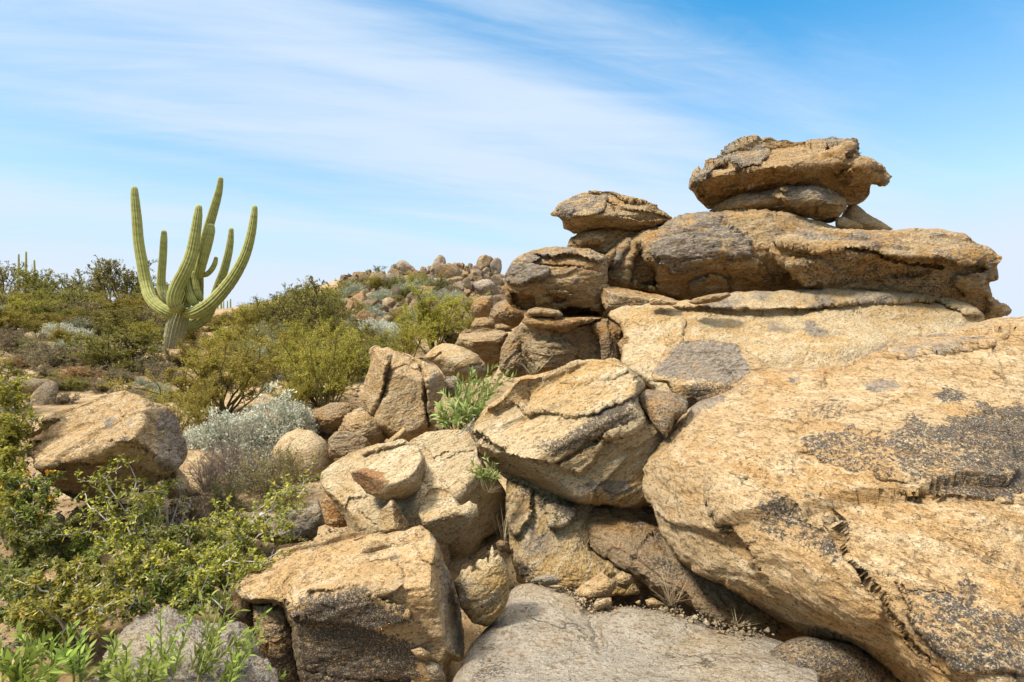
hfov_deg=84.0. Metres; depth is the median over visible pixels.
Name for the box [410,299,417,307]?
heap boulder
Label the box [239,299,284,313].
palo verde bush
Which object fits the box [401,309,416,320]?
bursage shrub
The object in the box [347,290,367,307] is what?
heap boulder
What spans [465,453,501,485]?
green plant
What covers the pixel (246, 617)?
boulder
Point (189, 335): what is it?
yellow shrub
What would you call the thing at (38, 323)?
palo verde bush
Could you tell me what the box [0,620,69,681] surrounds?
leafy weed
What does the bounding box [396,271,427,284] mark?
palo verde bush
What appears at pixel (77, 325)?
bursage shrub
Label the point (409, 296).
heap boulder
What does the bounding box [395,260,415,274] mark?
heap boulder
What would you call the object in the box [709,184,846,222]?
boulder
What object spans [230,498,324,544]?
rock slab
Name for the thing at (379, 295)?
bursage shrub
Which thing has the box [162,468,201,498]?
rock block
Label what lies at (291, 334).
palo verde bush
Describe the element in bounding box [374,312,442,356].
palo verde bush
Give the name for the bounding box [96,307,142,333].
creosote bush
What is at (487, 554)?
rock chip
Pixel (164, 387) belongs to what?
bursage shrub
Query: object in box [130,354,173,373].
dry shrub
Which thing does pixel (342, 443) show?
boulder
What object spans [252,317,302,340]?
palo verde bush
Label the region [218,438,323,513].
dry twig bush
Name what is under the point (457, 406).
bright green plant
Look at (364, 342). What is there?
palo verde bush
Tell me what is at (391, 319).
heap boulder
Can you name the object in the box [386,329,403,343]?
bursage shrub
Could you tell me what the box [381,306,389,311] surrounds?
heap boulder
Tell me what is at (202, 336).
desert shrub
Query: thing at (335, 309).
creosote bush
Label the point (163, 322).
dry shrub
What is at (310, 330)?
creosote bush
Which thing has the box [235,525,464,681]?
boulder
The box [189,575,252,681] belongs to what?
leafy weed
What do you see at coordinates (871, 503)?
boulder
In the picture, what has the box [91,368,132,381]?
dry shrub
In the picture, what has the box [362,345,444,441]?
boulder
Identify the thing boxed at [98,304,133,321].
desert shrub
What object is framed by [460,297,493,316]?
desert shrub
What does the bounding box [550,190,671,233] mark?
boulder
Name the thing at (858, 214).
rock block
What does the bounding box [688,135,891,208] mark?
balanced boulder
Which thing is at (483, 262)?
heap boulder
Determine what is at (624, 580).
rock chip
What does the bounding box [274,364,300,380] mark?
bursage shrub
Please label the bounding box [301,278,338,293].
palo verde bush
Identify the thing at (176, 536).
thorny shrub
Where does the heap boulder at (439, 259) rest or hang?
on the ground
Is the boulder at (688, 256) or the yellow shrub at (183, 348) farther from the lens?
the yellow shrub at (183, 348)
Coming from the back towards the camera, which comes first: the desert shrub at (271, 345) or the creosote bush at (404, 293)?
the creosote bush at (404, 293)
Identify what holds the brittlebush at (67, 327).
on the ground
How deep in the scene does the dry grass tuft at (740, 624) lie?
2.55 m
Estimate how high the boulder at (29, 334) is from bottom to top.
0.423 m
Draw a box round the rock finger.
[386,427,406,442]
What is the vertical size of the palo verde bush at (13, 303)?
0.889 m
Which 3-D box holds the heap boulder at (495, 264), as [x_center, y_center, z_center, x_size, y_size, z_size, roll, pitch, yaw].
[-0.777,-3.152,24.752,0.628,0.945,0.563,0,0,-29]
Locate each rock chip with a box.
[361,540,391,553]
[411,647,430,659]
[424,662,444,681]
[485,550,501,558]
[496,540,507,552]
[530,575,561,585]
[550,585,564,588]
[575,573,615,599]
[593,598,611,608]
[614,571,632,588]
[645,598,662,607]
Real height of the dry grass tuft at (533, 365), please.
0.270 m
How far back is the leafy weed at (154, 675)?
1.55 m
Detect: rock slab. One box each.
[90,606,278,681]
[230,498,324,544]
[452,583,819,681]
[499,323,536,377]
[524,316,601,332]
[526,307,562,317]
[689,293,730,304]
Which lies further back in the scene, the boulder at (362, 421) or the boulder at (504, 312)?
the boulder at (504, 312)
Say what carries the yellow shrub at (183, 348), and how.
on the ground
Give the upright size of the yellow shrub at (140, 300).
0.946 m
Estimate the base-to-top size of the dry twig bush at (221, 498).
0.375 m
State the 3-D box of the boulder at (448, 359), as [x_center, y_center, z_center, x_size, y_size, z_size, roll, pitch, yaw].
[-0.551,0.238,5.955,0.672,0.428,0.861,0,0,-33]
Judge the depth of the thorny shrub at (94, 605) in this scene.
2.25 m
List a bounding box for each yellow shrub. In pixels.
[8,287,57,303]
[41,309,89,325]
[43,324,75,342]
[89,291,146,316]
[120,293,161,310]
[164,338,203,366]
[184,329,201,343]
[197,331,248,364]
[217,320,251,339]
[223,311,247,327]
[252,329,302,356]
[269,339,306,359]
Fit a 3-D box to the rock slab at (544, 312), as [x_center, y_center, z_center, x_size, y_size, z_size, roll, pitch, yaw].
[0.318,-0.278,5.602,0.373,0.111,0.294,0,0,0]
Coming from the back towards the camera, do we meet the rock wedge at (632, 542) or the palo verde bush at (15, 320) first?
the palo verde bush at (15, 320)
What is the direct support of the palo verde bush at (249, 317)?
on the ground
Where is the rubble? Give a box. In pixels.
[338,265,502,330]
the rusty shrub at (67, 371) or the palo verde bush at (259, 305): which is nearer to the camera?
the rusty shrub at (67, 371)
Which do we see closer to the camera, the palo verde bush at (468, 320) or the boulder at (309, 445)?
the boulder at (309, 445)
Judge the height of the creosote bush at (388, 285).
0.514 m
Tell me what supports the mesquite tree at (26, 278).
on the ground
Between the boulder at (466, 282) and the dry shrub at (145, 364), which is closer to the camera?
the dry shrub at (145, 364)
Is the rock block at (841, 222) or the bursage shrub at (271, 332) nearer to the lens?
the rock block at (841, 222)
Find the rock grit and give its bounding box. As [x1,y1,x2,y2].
[517,579,774,640]
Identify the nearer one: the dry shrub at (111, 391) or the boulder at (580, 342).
the boulder at (580, 342)
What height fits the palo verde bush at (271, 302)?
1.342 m
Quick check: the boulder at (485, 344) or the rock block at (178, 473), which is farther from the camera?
the boulder at (485, 344)
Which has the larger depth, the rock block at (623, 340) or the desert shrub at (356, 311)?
the desert shrub at (356, 311)
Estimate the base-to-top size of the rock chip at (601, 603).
0.064 m
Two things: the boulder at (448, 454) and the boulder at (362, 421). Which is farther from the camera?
the boulder at (362, 421)
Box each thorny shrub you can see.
[0,350,45,545]
[0,469,67,538]
[0,495,79,590]
[0,559,94,652]
[4,548,136,647]
[7,526,109,571]
[53,548,149,614]
[59,453,182,586]
[94,563,231,623]
[99,475,194,544]
[110,532,292,612]
[136,517,250,568]
[187,462,322,569]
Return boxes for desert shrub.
[0,282,43,307]
[0,287,45,308]
[1,321,46,334]
[20,302,66,326]
[29,295,66,307]
[31,287,100,308]
[38,370,90,384]
[40,306,98,323]
[43,290,85,304]
[56,376,89,390]
[65,307,120,333]
[66,381,99,391]
[79,289,122,308]
[84,307,110,329]
[96,300,129,317]
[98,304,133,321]
[104,304,159,336]
[121,293,166,307]
[147,349,165,360]
[151,338,164,348]
[182,330,218,349]
[198,319,221,332]
[210,341,264,368]
[217,330,272,345]
[243,325,280,347]
[247,341,299,383]
[255,308,301,330]
[317,285,351,309]
[323,339,368,372]
[324,278,359,297]
[338,319,381,342]
[340,276,365,286]
[351,299,380,314]
[386,294,405,305]
[388,274,409,286]
[417,273,460,290]
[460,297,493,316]
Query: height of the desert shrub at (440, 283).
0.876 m
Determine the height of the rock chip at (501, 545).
0.093 m
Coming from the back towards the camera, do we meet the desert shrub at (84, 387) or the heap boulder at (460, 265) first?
the heap boulder at (460, 265)
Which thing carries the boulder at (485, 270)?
on the ground
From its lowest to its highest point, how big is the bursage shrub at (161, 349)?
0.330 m
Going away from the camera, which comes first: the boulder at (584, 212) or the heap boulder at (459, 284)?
the boulder at (584, 212)
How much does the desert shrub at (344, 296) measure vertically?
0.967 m
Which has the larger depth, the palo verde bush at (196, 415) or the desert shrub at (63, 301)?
the desert shrub at (63, 301)
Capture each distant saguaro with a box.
[17,254,19,277]
[25,251,26,272]
[33,260,35,287]
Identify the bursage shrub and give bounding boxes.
[50,339,72,349]
[61,316,100,335]
[133,377,147,385]
[142,342,164,352]
[142,381,161,389]
[150,382,179,401]
[247,322,277,340]
[253,347,272,364]
[257,383,273,392]
[264,317,299,344]
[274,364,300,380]
[338,280,367,297]
[345,313,358,327]
[359,304,384,315]
[365,286,394,300]
[384,274,407,284]
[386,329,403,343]
[391,281,404,289]
[401,278,420,295]
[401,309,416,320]
[414,290,443,304]
[419,276,450,290]
[436,286,451,298]
[443,289,465,301]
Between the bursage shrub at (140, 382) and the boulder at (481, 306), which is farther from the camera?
the boulder at (481, 306)
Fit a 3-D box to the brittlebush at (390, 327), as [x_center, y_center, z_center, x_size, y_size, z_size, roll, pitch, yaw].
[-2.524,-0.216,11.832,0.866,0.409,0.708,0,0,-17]
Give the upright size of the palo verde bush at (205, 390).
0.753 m
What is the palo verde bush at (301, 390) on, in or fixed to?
on the ground
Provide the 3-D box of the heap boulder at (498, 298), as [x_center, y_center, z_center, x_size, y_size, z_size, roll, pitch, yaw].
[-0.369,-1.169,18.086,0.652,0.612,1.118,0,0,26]
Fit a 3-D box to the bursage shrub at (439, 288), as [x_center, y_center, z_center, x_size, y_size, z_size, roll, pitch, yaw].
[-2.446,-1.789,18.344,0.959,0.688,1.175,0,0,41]
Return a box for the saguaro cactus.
[130,177,257,348]
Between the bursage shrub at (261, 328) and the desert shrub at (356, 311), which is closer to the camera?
the bursage shrub at (261, 328)
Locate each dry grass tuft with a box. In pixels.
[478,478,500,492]
[491,502,517,540]
[518,353,552,374]
[648,561,699,606]
[725,607,755,626]
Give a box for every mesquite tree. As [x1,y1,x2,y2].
[0,260,41,304]
[0,265,52,295]
[36,268,88,298]
[63,276,110,292]
[84,257,127,301]
[89,254,170,301]
[104,275,168,299]
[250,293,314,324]
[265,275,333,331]
[373,265,386,273]
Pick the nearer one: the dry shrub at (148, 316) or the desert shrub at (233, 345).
the desert shrub at (233, 345)
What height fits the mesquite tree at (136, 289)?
1.463 m
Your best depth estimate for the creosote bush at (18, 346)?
10.80 m
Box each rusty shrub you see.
[0,354,30,367]
[47,363,90,377]
[67,366,105,380]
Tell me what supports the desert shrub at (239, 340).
on the ground
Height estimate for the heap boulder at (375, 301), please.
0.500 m
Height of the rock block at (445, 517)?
0.317 m
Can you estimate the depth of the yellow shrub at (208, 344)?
10.50 m
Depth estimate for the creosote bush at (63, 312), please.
14.44 m
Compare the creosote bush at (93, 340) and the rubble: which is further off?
the rubble
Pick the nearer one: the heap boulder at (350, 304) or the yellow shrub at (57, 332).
the yellow shrub at (57, 332)
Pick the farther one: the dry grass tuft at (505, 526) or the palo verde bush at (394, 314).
the palo verde bush at (394, 314)
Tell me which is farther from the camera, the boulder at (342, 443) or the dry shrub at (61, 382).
the dry shrub at (61, 382)
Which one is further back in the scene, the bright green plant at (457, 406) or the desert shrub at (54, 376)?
the desert shrub at (54, 376)
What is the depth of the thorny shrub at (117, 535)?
2.90 m
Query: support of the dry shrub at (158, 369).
on the ground
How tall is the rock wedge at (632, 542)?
0.522 m
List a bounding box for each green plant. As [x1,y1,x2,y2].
[430,363,517,430]
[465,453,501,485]
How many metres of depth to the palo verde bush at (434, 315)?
10.21 m
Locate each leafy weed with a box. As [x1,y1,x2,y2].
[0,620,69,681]
[39,618,91,681]
[66,628,135,681]
[104,649,168,681]
[137,605,196,679]
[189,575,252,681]
[221,608,270,681]
[267,664,285,679]
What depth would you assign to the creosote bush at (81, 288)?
16.75 m
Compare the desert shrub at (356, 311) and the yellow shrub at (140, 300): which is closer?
the desert shrub at (356, 311)
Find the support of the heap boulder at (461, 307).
on the ground
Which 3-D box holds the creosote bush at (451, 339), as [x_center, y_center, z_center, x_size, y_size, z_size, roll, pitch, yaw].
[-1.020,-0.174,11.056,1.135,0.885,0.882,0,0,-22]
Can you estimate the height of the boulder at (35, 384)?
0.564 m
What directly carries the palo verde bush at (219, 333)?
on the ground
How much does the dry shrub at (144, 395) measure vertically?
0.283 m
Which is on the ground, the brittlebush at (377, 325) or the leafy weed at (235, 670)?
the brittlebush at (377, 325)
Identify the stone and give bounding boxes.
[37,332,46,340]
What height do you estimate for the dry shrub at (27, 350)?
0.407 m
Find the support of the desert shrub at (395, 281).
on the ground
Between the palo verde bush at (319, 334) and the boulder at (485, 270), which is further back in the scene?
the boulder at (485, 270)
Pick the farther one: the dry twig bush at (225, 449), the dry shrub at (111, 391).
the dry shrub at (111, 391)
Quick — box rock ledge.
[608,287,984,419]
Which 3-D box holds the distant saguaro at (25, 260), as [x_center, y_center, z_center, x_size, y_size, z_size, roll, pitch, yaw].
[-22.202,-1.524,26.000,0.099,5.149,0.099,0,0,0]
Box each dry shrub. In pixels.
[0,322,32,338]
[0,330,39,353]
[1,354,37,367]
[4,339,50,356]
[14,346,71,369]
[15,342,51,360]
[30,364,65,378]
[32,342,86,366]
[34,391,81,404]
[43,377,68,390]
[56,294,103,316]
[62,315,107,334]
[66,374,99,389]
[83,365,111,376]
[83,380,114,393]
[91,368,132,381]
[105,387,134,394]
[111,368,145,385]
[118,386,147,394]
[129,304,164,329]
[129,316,185,337]
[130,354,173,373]
[130,355,160,366]
[132,391,155,401]
[145,361,190,381]
[155,350,186,367]
[158,369,195,385]
[439,284,460,293]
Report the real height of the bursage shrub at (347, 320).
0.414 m
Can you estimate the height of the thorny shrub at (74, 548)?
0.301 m
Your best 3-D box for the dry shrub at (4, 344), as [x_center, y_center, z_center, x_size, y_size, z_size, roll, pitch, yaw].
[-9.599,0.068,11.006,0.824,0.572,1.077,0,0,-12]
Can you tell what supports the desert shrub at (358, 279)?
on the ground
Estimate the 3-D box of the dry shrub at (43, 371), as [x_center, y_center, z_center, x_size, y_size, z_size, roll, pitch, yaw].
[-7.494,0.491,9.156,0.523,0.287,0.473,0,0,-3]
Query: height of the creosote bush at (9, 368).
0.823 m
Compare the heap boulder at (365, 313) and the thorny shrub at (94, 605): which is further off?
the heap boulder at (365, 313)
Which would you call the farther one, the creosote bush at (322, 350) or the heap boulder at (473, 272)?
the heap boulder at (473, 272)
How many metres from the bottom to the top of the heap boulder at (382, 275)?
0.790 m
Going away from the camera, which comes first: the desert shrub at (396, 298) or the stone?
the stone
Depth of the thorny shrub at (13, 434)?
3.24 m
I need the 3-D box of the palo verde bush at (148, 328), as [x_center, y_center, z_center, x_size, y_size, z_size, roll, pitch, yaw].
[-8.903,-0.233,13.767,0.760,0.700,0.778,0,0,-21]
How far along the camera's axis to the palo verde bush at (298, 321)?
11.51 m
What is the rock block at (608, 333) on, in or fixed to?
on the boulder at (580, 342)
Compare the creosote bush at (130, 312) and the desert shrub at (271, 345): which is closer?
the desert shrub at (271, 345)
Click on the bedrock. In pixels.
(605, 314)
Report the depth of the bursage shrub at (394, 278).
19.18 m
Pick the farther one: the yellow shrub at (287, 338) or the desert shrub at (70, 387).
the yellow shrub at (287, 338)
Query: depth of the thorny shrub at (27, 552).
2.71 m
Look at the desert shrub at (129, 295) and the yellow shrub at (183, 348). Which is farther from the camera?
the desert shrub at (129, 295)
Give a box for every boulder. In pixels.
[6,376,55,396]
[22,381,58,405]
[24,390,187,502]
[25,332,37,342]
[30,568,89,594]
[219,594,253,630]
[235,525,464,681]
[265,429,333,481]
[309,402,356,435]
[320,439,449,567]
[321,491,346,527]
[328,431,371,458]
[338,407,387,444]
[340,301,353,312]
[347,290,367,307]
[348,291,359,298]
[351,445,424,500]
[355,308,376,324]
[359,298,381,310]
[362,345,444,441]
[367,271,387,291]
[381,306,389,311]
[382,297,396,307]
[382,315,394,323]
[387,268,402,277]
[392,287,401,300]
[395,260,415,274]
[399,298,409,304]
[406,293,412,301]
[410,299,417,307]
[410,429,505,558]
[421,286,436,292]
[423,343,486,383]
[430,255,445,271]
[434,263,460,280]
[446,276,462,285]
[453,262,462,269]
[453,281,464,291]
[456,327,507,374]
[459,297,468,312]
[461,277,471,292]
[463,271,468,277]
[463,289,470,297]
[470,270,480,276]
[470,358,667,508]
[471,295,493,317]
[471,317,494,328]
[472,275,479,281]
[474,279,499,295]
[476,255,492,269]
[482,267,489,273]
[489,258,501,273]
[489,300,523,328]
[491,275,502,284]
[493,294,505,303]
[495,324,511,331]
[504,246,609,317]
[520,322,600,373]
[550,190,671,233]
[608,209,841,299]
[639,389,687,434]
[642,316,1023,681]
[651,338,773,401]
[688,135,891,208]
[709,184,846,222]
[769,227,1011,319]
[769,637,900,681]
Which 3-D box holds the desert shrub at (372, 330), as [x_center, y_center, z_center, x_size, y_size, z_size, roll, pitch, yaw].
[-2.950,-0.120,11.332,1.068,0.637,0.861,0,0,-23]
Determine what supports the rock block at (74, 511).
on the ground
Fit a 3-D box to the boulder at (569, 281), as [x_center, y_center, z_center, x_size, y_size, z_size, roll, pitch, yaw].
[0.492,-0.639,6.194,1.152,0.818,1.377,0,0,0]
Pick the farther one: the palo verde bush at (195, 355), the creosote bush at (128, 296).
the creosote bush at (128, 296)
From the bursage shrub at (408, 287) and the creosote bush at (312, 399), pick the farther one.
the bursage shrub at (408, 287)
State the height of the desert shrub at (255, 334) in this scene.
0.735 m
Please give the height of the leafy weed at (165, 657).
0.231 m
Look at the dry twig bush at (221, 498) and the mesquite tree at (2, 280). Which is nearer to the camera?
the dry twig bush at (221, 498)
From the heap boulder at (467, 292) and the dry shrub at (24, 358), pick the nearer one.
the dry shrub at (24, 358)
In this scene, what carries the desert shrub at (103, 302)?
on the ground
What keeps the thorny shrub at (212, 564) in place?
on the ground
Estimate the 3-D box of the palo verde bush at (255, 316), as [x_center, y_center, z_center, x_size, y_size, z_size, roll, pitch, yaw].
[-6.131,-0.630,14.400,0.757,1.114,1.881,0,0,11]
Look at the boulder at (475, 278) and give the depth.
21.42 m
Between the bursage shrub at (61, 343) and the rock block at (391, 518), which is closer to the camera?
the rock block at (391, 518)
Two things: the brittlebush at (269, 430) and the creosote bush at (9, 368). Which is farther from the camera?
the creosote bush at (9, 368)
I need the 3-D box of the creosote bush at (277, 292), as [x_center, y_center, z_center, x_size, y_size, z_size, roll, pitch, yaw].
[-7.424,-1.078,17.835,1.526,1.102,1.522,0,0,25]
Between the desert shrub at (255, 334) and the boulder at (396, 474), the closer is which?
the boulder at (396, 474)
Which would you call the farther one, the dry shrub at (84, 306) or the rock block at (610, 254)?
the dry shrub at (84, 306)
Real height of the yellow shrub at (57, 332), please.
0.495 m
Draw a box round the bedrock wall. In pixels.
[505,477,640,595]
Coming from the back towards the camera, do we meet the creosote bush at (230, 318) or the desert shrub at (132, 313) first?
the creosote bush at (230, 318)
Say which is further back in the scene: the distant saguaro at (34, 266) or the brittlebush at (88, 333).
the distant saguaro at (34, 266)
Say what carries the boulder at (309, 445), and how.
on the ground
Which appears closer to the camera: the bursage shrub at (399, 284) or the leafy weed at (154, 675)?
the leafy weed at (154, 675)
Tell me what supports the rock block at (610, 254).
on the boulder at (688, 256)
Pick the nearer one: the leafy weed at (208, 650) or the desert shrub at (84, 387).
the leafy weed at (208, 650)
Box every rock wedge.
[253,604,299,681]
[586,505,811,641]
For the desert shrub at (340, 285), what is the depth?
19.15 m
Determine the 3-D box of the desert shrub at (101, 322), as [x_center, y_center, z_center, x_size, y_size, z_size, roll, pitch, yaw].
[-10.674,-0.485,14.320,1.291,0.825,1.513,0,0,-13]
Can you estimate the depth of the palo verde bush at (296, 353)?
8.59 m
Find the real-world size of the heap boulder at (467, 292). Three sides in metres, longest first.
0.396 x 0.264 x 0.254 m
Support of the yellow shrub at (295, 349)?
on the ground
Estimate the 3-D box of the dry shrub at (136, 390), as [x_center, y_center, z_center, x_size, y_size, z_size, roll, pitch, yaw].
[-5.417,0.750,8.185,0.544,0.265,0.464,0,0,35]
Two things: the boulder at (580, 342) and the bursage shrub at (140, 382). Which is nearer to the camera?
the boulder at (580, 342)
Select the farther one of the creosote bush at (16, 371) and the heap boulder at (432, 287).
the heap boulder at (432, 287)
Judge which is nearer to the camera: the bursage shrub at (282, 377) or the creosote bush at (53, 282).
the bursage shrub at (282, 377)
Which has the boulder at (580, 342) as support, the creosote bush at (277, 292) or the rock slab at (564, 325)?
the rock slab at (564, 325)
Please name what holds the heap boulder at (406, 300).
on the ground
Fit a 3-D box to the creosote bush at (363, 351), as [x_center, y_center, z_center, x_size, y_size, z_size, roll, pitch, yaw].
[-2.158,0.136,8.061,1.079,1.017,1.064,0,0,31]
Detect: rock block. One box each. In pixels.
[39,512,65,536]
[65,502,159,536]
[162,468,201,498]
[378,499,411,533]
[418,488,477,544]
[444,376,460,397]
[590,318,622,361]
[600,286,677,312]
[605,246,616,266]
[617,335,629,355]
[649,298,676,304]
[835,216,862,228]
[842,205,892,229]
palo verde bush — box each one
[0,300,45,335]
[0,309,32,331]
[3,294,63,326]
[18,319,59,332]
[97,324,296,415]
[124,318,160,337]
[142,388,215,433]
[164,363,230,425]
[172,341,236,374]
[195,317,250,349]
[210,313,230,329]
[210,343,266,382]
[230,302,264,317]
[232,306,262,331]
[235,296,273,329]
[235,321,266,342]
[237,282,298,308]
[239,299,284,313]
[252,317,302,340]
[263,347,297,367]
[267,362,316,417]
[273,320,329,344]
[273,347,323,374]
[274,316,370,407]
[274,338,309,352]
[280,308,333,333]
[288,346,332,368]
[300,323,332,349]
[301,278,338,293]
[304,328,386,358]
[361,269,383,289]
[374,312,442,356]
[384,306,407,322]
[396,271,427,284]
[397,278,490,353]
[452,307,474,332]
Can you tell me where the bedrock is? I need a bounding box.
[521,285,991,424]
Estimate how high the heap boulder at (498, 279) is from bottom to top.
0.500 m
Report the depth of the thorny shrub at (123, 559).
2.47 m
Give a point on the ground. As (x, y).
(472, 631)
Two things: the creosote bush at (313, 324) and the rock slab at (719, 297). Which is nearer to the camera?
the rock slab at (719, 297)
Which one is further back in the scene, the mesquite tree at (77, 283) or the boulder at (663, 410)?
the mesquite tree at (77, 283)
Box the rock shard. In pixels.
[454,546,508,626]
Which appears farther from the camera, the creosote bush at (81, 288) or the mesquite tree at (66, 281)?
the mesquite tree at (66, 281)
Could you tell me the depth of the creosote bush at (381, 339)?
10.12 m
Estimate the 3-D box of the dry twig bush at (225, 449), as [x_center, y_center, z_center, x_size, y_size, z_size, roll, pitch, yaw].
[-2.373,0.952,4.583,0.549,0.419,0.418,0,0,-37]
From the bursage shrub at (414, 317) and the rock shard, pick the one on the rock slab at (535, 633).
the rock shard
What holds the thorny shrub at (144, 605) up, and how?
on the ground
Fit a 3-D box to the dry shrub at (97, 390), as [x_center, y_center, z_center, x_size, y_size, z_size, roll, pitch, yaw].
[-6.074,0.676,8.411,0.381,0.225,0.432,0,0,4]
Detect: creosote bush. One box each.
[0,306,13,323]
[0,358,16,393]
[2,365,29,376]
[11,336,41,352]
[16,297,62,326]
[19,269,63,298]
[23,286,68,305]
[34,297,89,315]
[48,304,89,321]
[48,317,167,370]
[61,284,109,304]
[78,326,114,361]
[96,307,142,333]
[97,357,144,374]
[116,289,144,307]
[119,305,153,317]
[223,308,242,324]
[247,291,290,312]
[272,279,331,315]
[282,361,359,406]
[291,313,341,341]
[296,329,330,352]
[297,284,344,314]
[308,339,337,368]
[309,291,356,327]
[320,313,356,339]
[327,319,396,381]
[367,330,401,350]
[381,279,392,289]
[392,284,411,297]
[392,316,405,327]
[435,311,471,344]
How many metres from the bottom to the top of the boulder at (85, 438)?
0.722 m
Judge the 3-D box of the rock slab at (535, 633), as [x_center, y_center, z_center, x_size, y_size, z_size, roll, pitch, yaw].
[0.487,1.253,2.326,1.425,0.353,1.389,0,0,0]
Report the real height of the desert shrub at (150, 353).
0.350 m
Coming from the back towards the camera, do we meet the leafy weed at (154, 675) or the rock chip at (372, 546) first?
the rock chip at (372, 546)
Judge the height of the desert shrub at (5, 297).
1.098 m
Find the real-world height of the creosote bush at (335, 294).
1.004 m
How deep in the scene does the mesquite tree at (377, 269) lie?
23.94 m
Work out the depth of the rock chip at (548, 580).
2.83 m
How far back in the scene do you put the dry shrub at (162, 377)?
8.87 m
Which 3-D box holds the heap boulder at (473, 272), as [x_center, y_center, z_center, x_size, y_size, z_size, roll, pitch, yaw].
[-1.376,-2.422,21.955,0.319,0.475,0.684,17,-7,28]
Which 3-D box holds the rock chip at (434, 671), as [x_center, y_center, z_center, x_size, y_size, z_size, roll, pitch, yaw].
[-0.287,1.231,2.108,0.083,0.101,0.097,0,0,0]
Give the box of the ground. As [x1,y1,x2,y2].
[0,269,784,681]
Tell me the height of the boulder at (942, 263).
1.028 m
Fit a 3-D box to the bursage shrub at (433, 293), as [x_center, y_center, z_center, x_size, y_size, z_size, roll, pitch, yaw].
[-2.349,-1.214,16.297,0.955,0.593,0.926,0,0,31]
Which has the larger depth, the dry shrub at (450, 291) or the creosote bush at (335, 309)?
the dry shrub at (450, 291)
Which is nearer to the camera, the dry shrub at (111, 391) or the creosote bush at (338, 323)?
the dry shrub at (111, 391)
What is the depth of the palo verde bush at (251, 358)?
8.40 m
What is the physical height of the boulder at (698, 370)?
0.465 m
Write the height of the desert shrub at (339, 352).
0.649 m
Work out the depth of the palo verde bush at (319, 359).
8.60 m
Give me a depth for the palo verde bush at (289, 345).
9.36 m
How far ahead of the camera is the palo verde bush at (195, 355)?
8.70 m
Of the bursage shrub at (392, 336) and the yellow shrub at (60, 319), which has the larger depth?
the yellow shrub at (60, 319)
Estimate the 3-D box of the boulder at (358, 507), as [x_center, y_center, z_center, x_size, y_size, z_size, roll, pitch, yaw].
[-0.732,1.145,3.625,0.720,1.028,0.983,0,0,-44]
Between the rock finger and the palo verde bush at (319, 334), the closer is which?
the rock finger
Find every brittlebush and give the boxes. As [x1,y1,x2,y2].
[36,322,84,338]
[69,328,96,338]
[182,379,320,457]
[358,317,394,337]
[371,321,403,338]
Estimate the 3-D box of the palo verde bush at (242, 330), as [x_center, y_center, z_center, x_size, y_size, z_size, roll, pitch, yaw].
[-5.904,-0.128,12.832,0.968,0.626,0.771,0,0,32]
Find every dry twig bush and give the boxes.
[164,477,227,528]
[180,445,239,496]
[182,419,276,489]
[185,434,248,474]
[196,471,253,513]
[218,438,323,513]
[219,436,306,491]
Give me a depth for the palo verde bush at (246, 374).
6.76 m
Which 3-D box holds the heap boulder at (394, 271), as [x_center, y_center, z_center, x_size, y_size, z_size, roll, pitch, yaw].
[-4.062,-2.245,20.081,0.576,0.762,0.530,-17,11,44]
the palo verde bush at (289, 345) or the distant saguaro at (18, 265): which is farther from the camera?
the distant saguaro at (18, 265)
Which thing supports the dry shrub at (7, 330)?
on the ground
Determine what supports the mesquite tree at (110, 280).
on the ground
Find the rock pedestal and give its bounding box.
[567,228,657,254]
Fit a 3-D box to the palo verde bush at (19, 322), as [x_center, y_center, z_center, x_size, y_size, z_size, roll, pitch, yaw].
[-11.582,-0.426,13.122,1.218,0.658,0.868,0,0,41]
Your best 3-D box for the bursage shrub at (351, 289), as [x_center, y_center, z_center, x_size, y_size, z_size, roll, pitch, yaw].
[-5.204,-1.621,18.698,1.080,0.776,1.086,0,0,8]
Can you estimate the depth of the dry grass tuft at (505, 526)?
3.21 m
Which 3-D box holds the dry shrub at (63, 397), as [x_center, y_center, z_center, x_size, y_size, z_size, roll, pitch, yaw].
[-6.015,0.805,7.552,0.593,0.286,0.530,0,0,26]
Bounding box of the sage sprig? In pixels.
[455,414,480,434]
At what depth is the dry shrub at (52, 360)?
9.88 m
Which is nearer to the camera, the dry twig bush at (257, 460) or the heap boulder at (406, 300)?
the dry twig bush at (257, 460)
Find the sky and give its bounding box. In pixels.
[0,0,1023,316]
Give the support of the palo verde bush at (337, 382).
on the ground
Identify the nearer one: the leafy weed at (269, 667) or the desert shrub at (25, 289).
the leafy weed at (269, 667)
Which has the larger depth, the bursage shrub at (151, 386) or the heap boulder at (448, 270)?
the heap boulder at (448, 270)
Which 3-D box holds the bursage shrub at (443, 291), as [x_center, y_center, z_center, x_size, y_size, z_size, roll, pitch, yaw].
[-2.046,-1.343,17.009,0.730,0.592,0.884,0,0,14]
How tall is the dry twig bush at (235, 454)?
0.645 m
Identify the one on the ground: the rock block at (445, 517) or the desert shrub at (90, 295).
the desert shrub at (90, 295)
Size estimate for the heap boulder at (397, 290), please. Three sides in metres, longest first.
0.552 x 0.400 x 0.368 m
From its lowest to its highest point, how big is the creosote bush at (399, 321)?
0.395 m
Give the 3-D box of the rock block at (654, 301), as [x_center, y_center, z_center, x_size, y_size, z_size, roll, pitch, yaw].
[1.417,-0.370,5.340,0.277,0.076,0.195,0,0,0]
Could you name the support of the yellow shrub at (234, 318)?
on the ground
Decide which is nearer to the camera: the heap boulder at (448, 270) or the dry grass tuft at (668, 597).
the dry grass tuft at (668, 597)

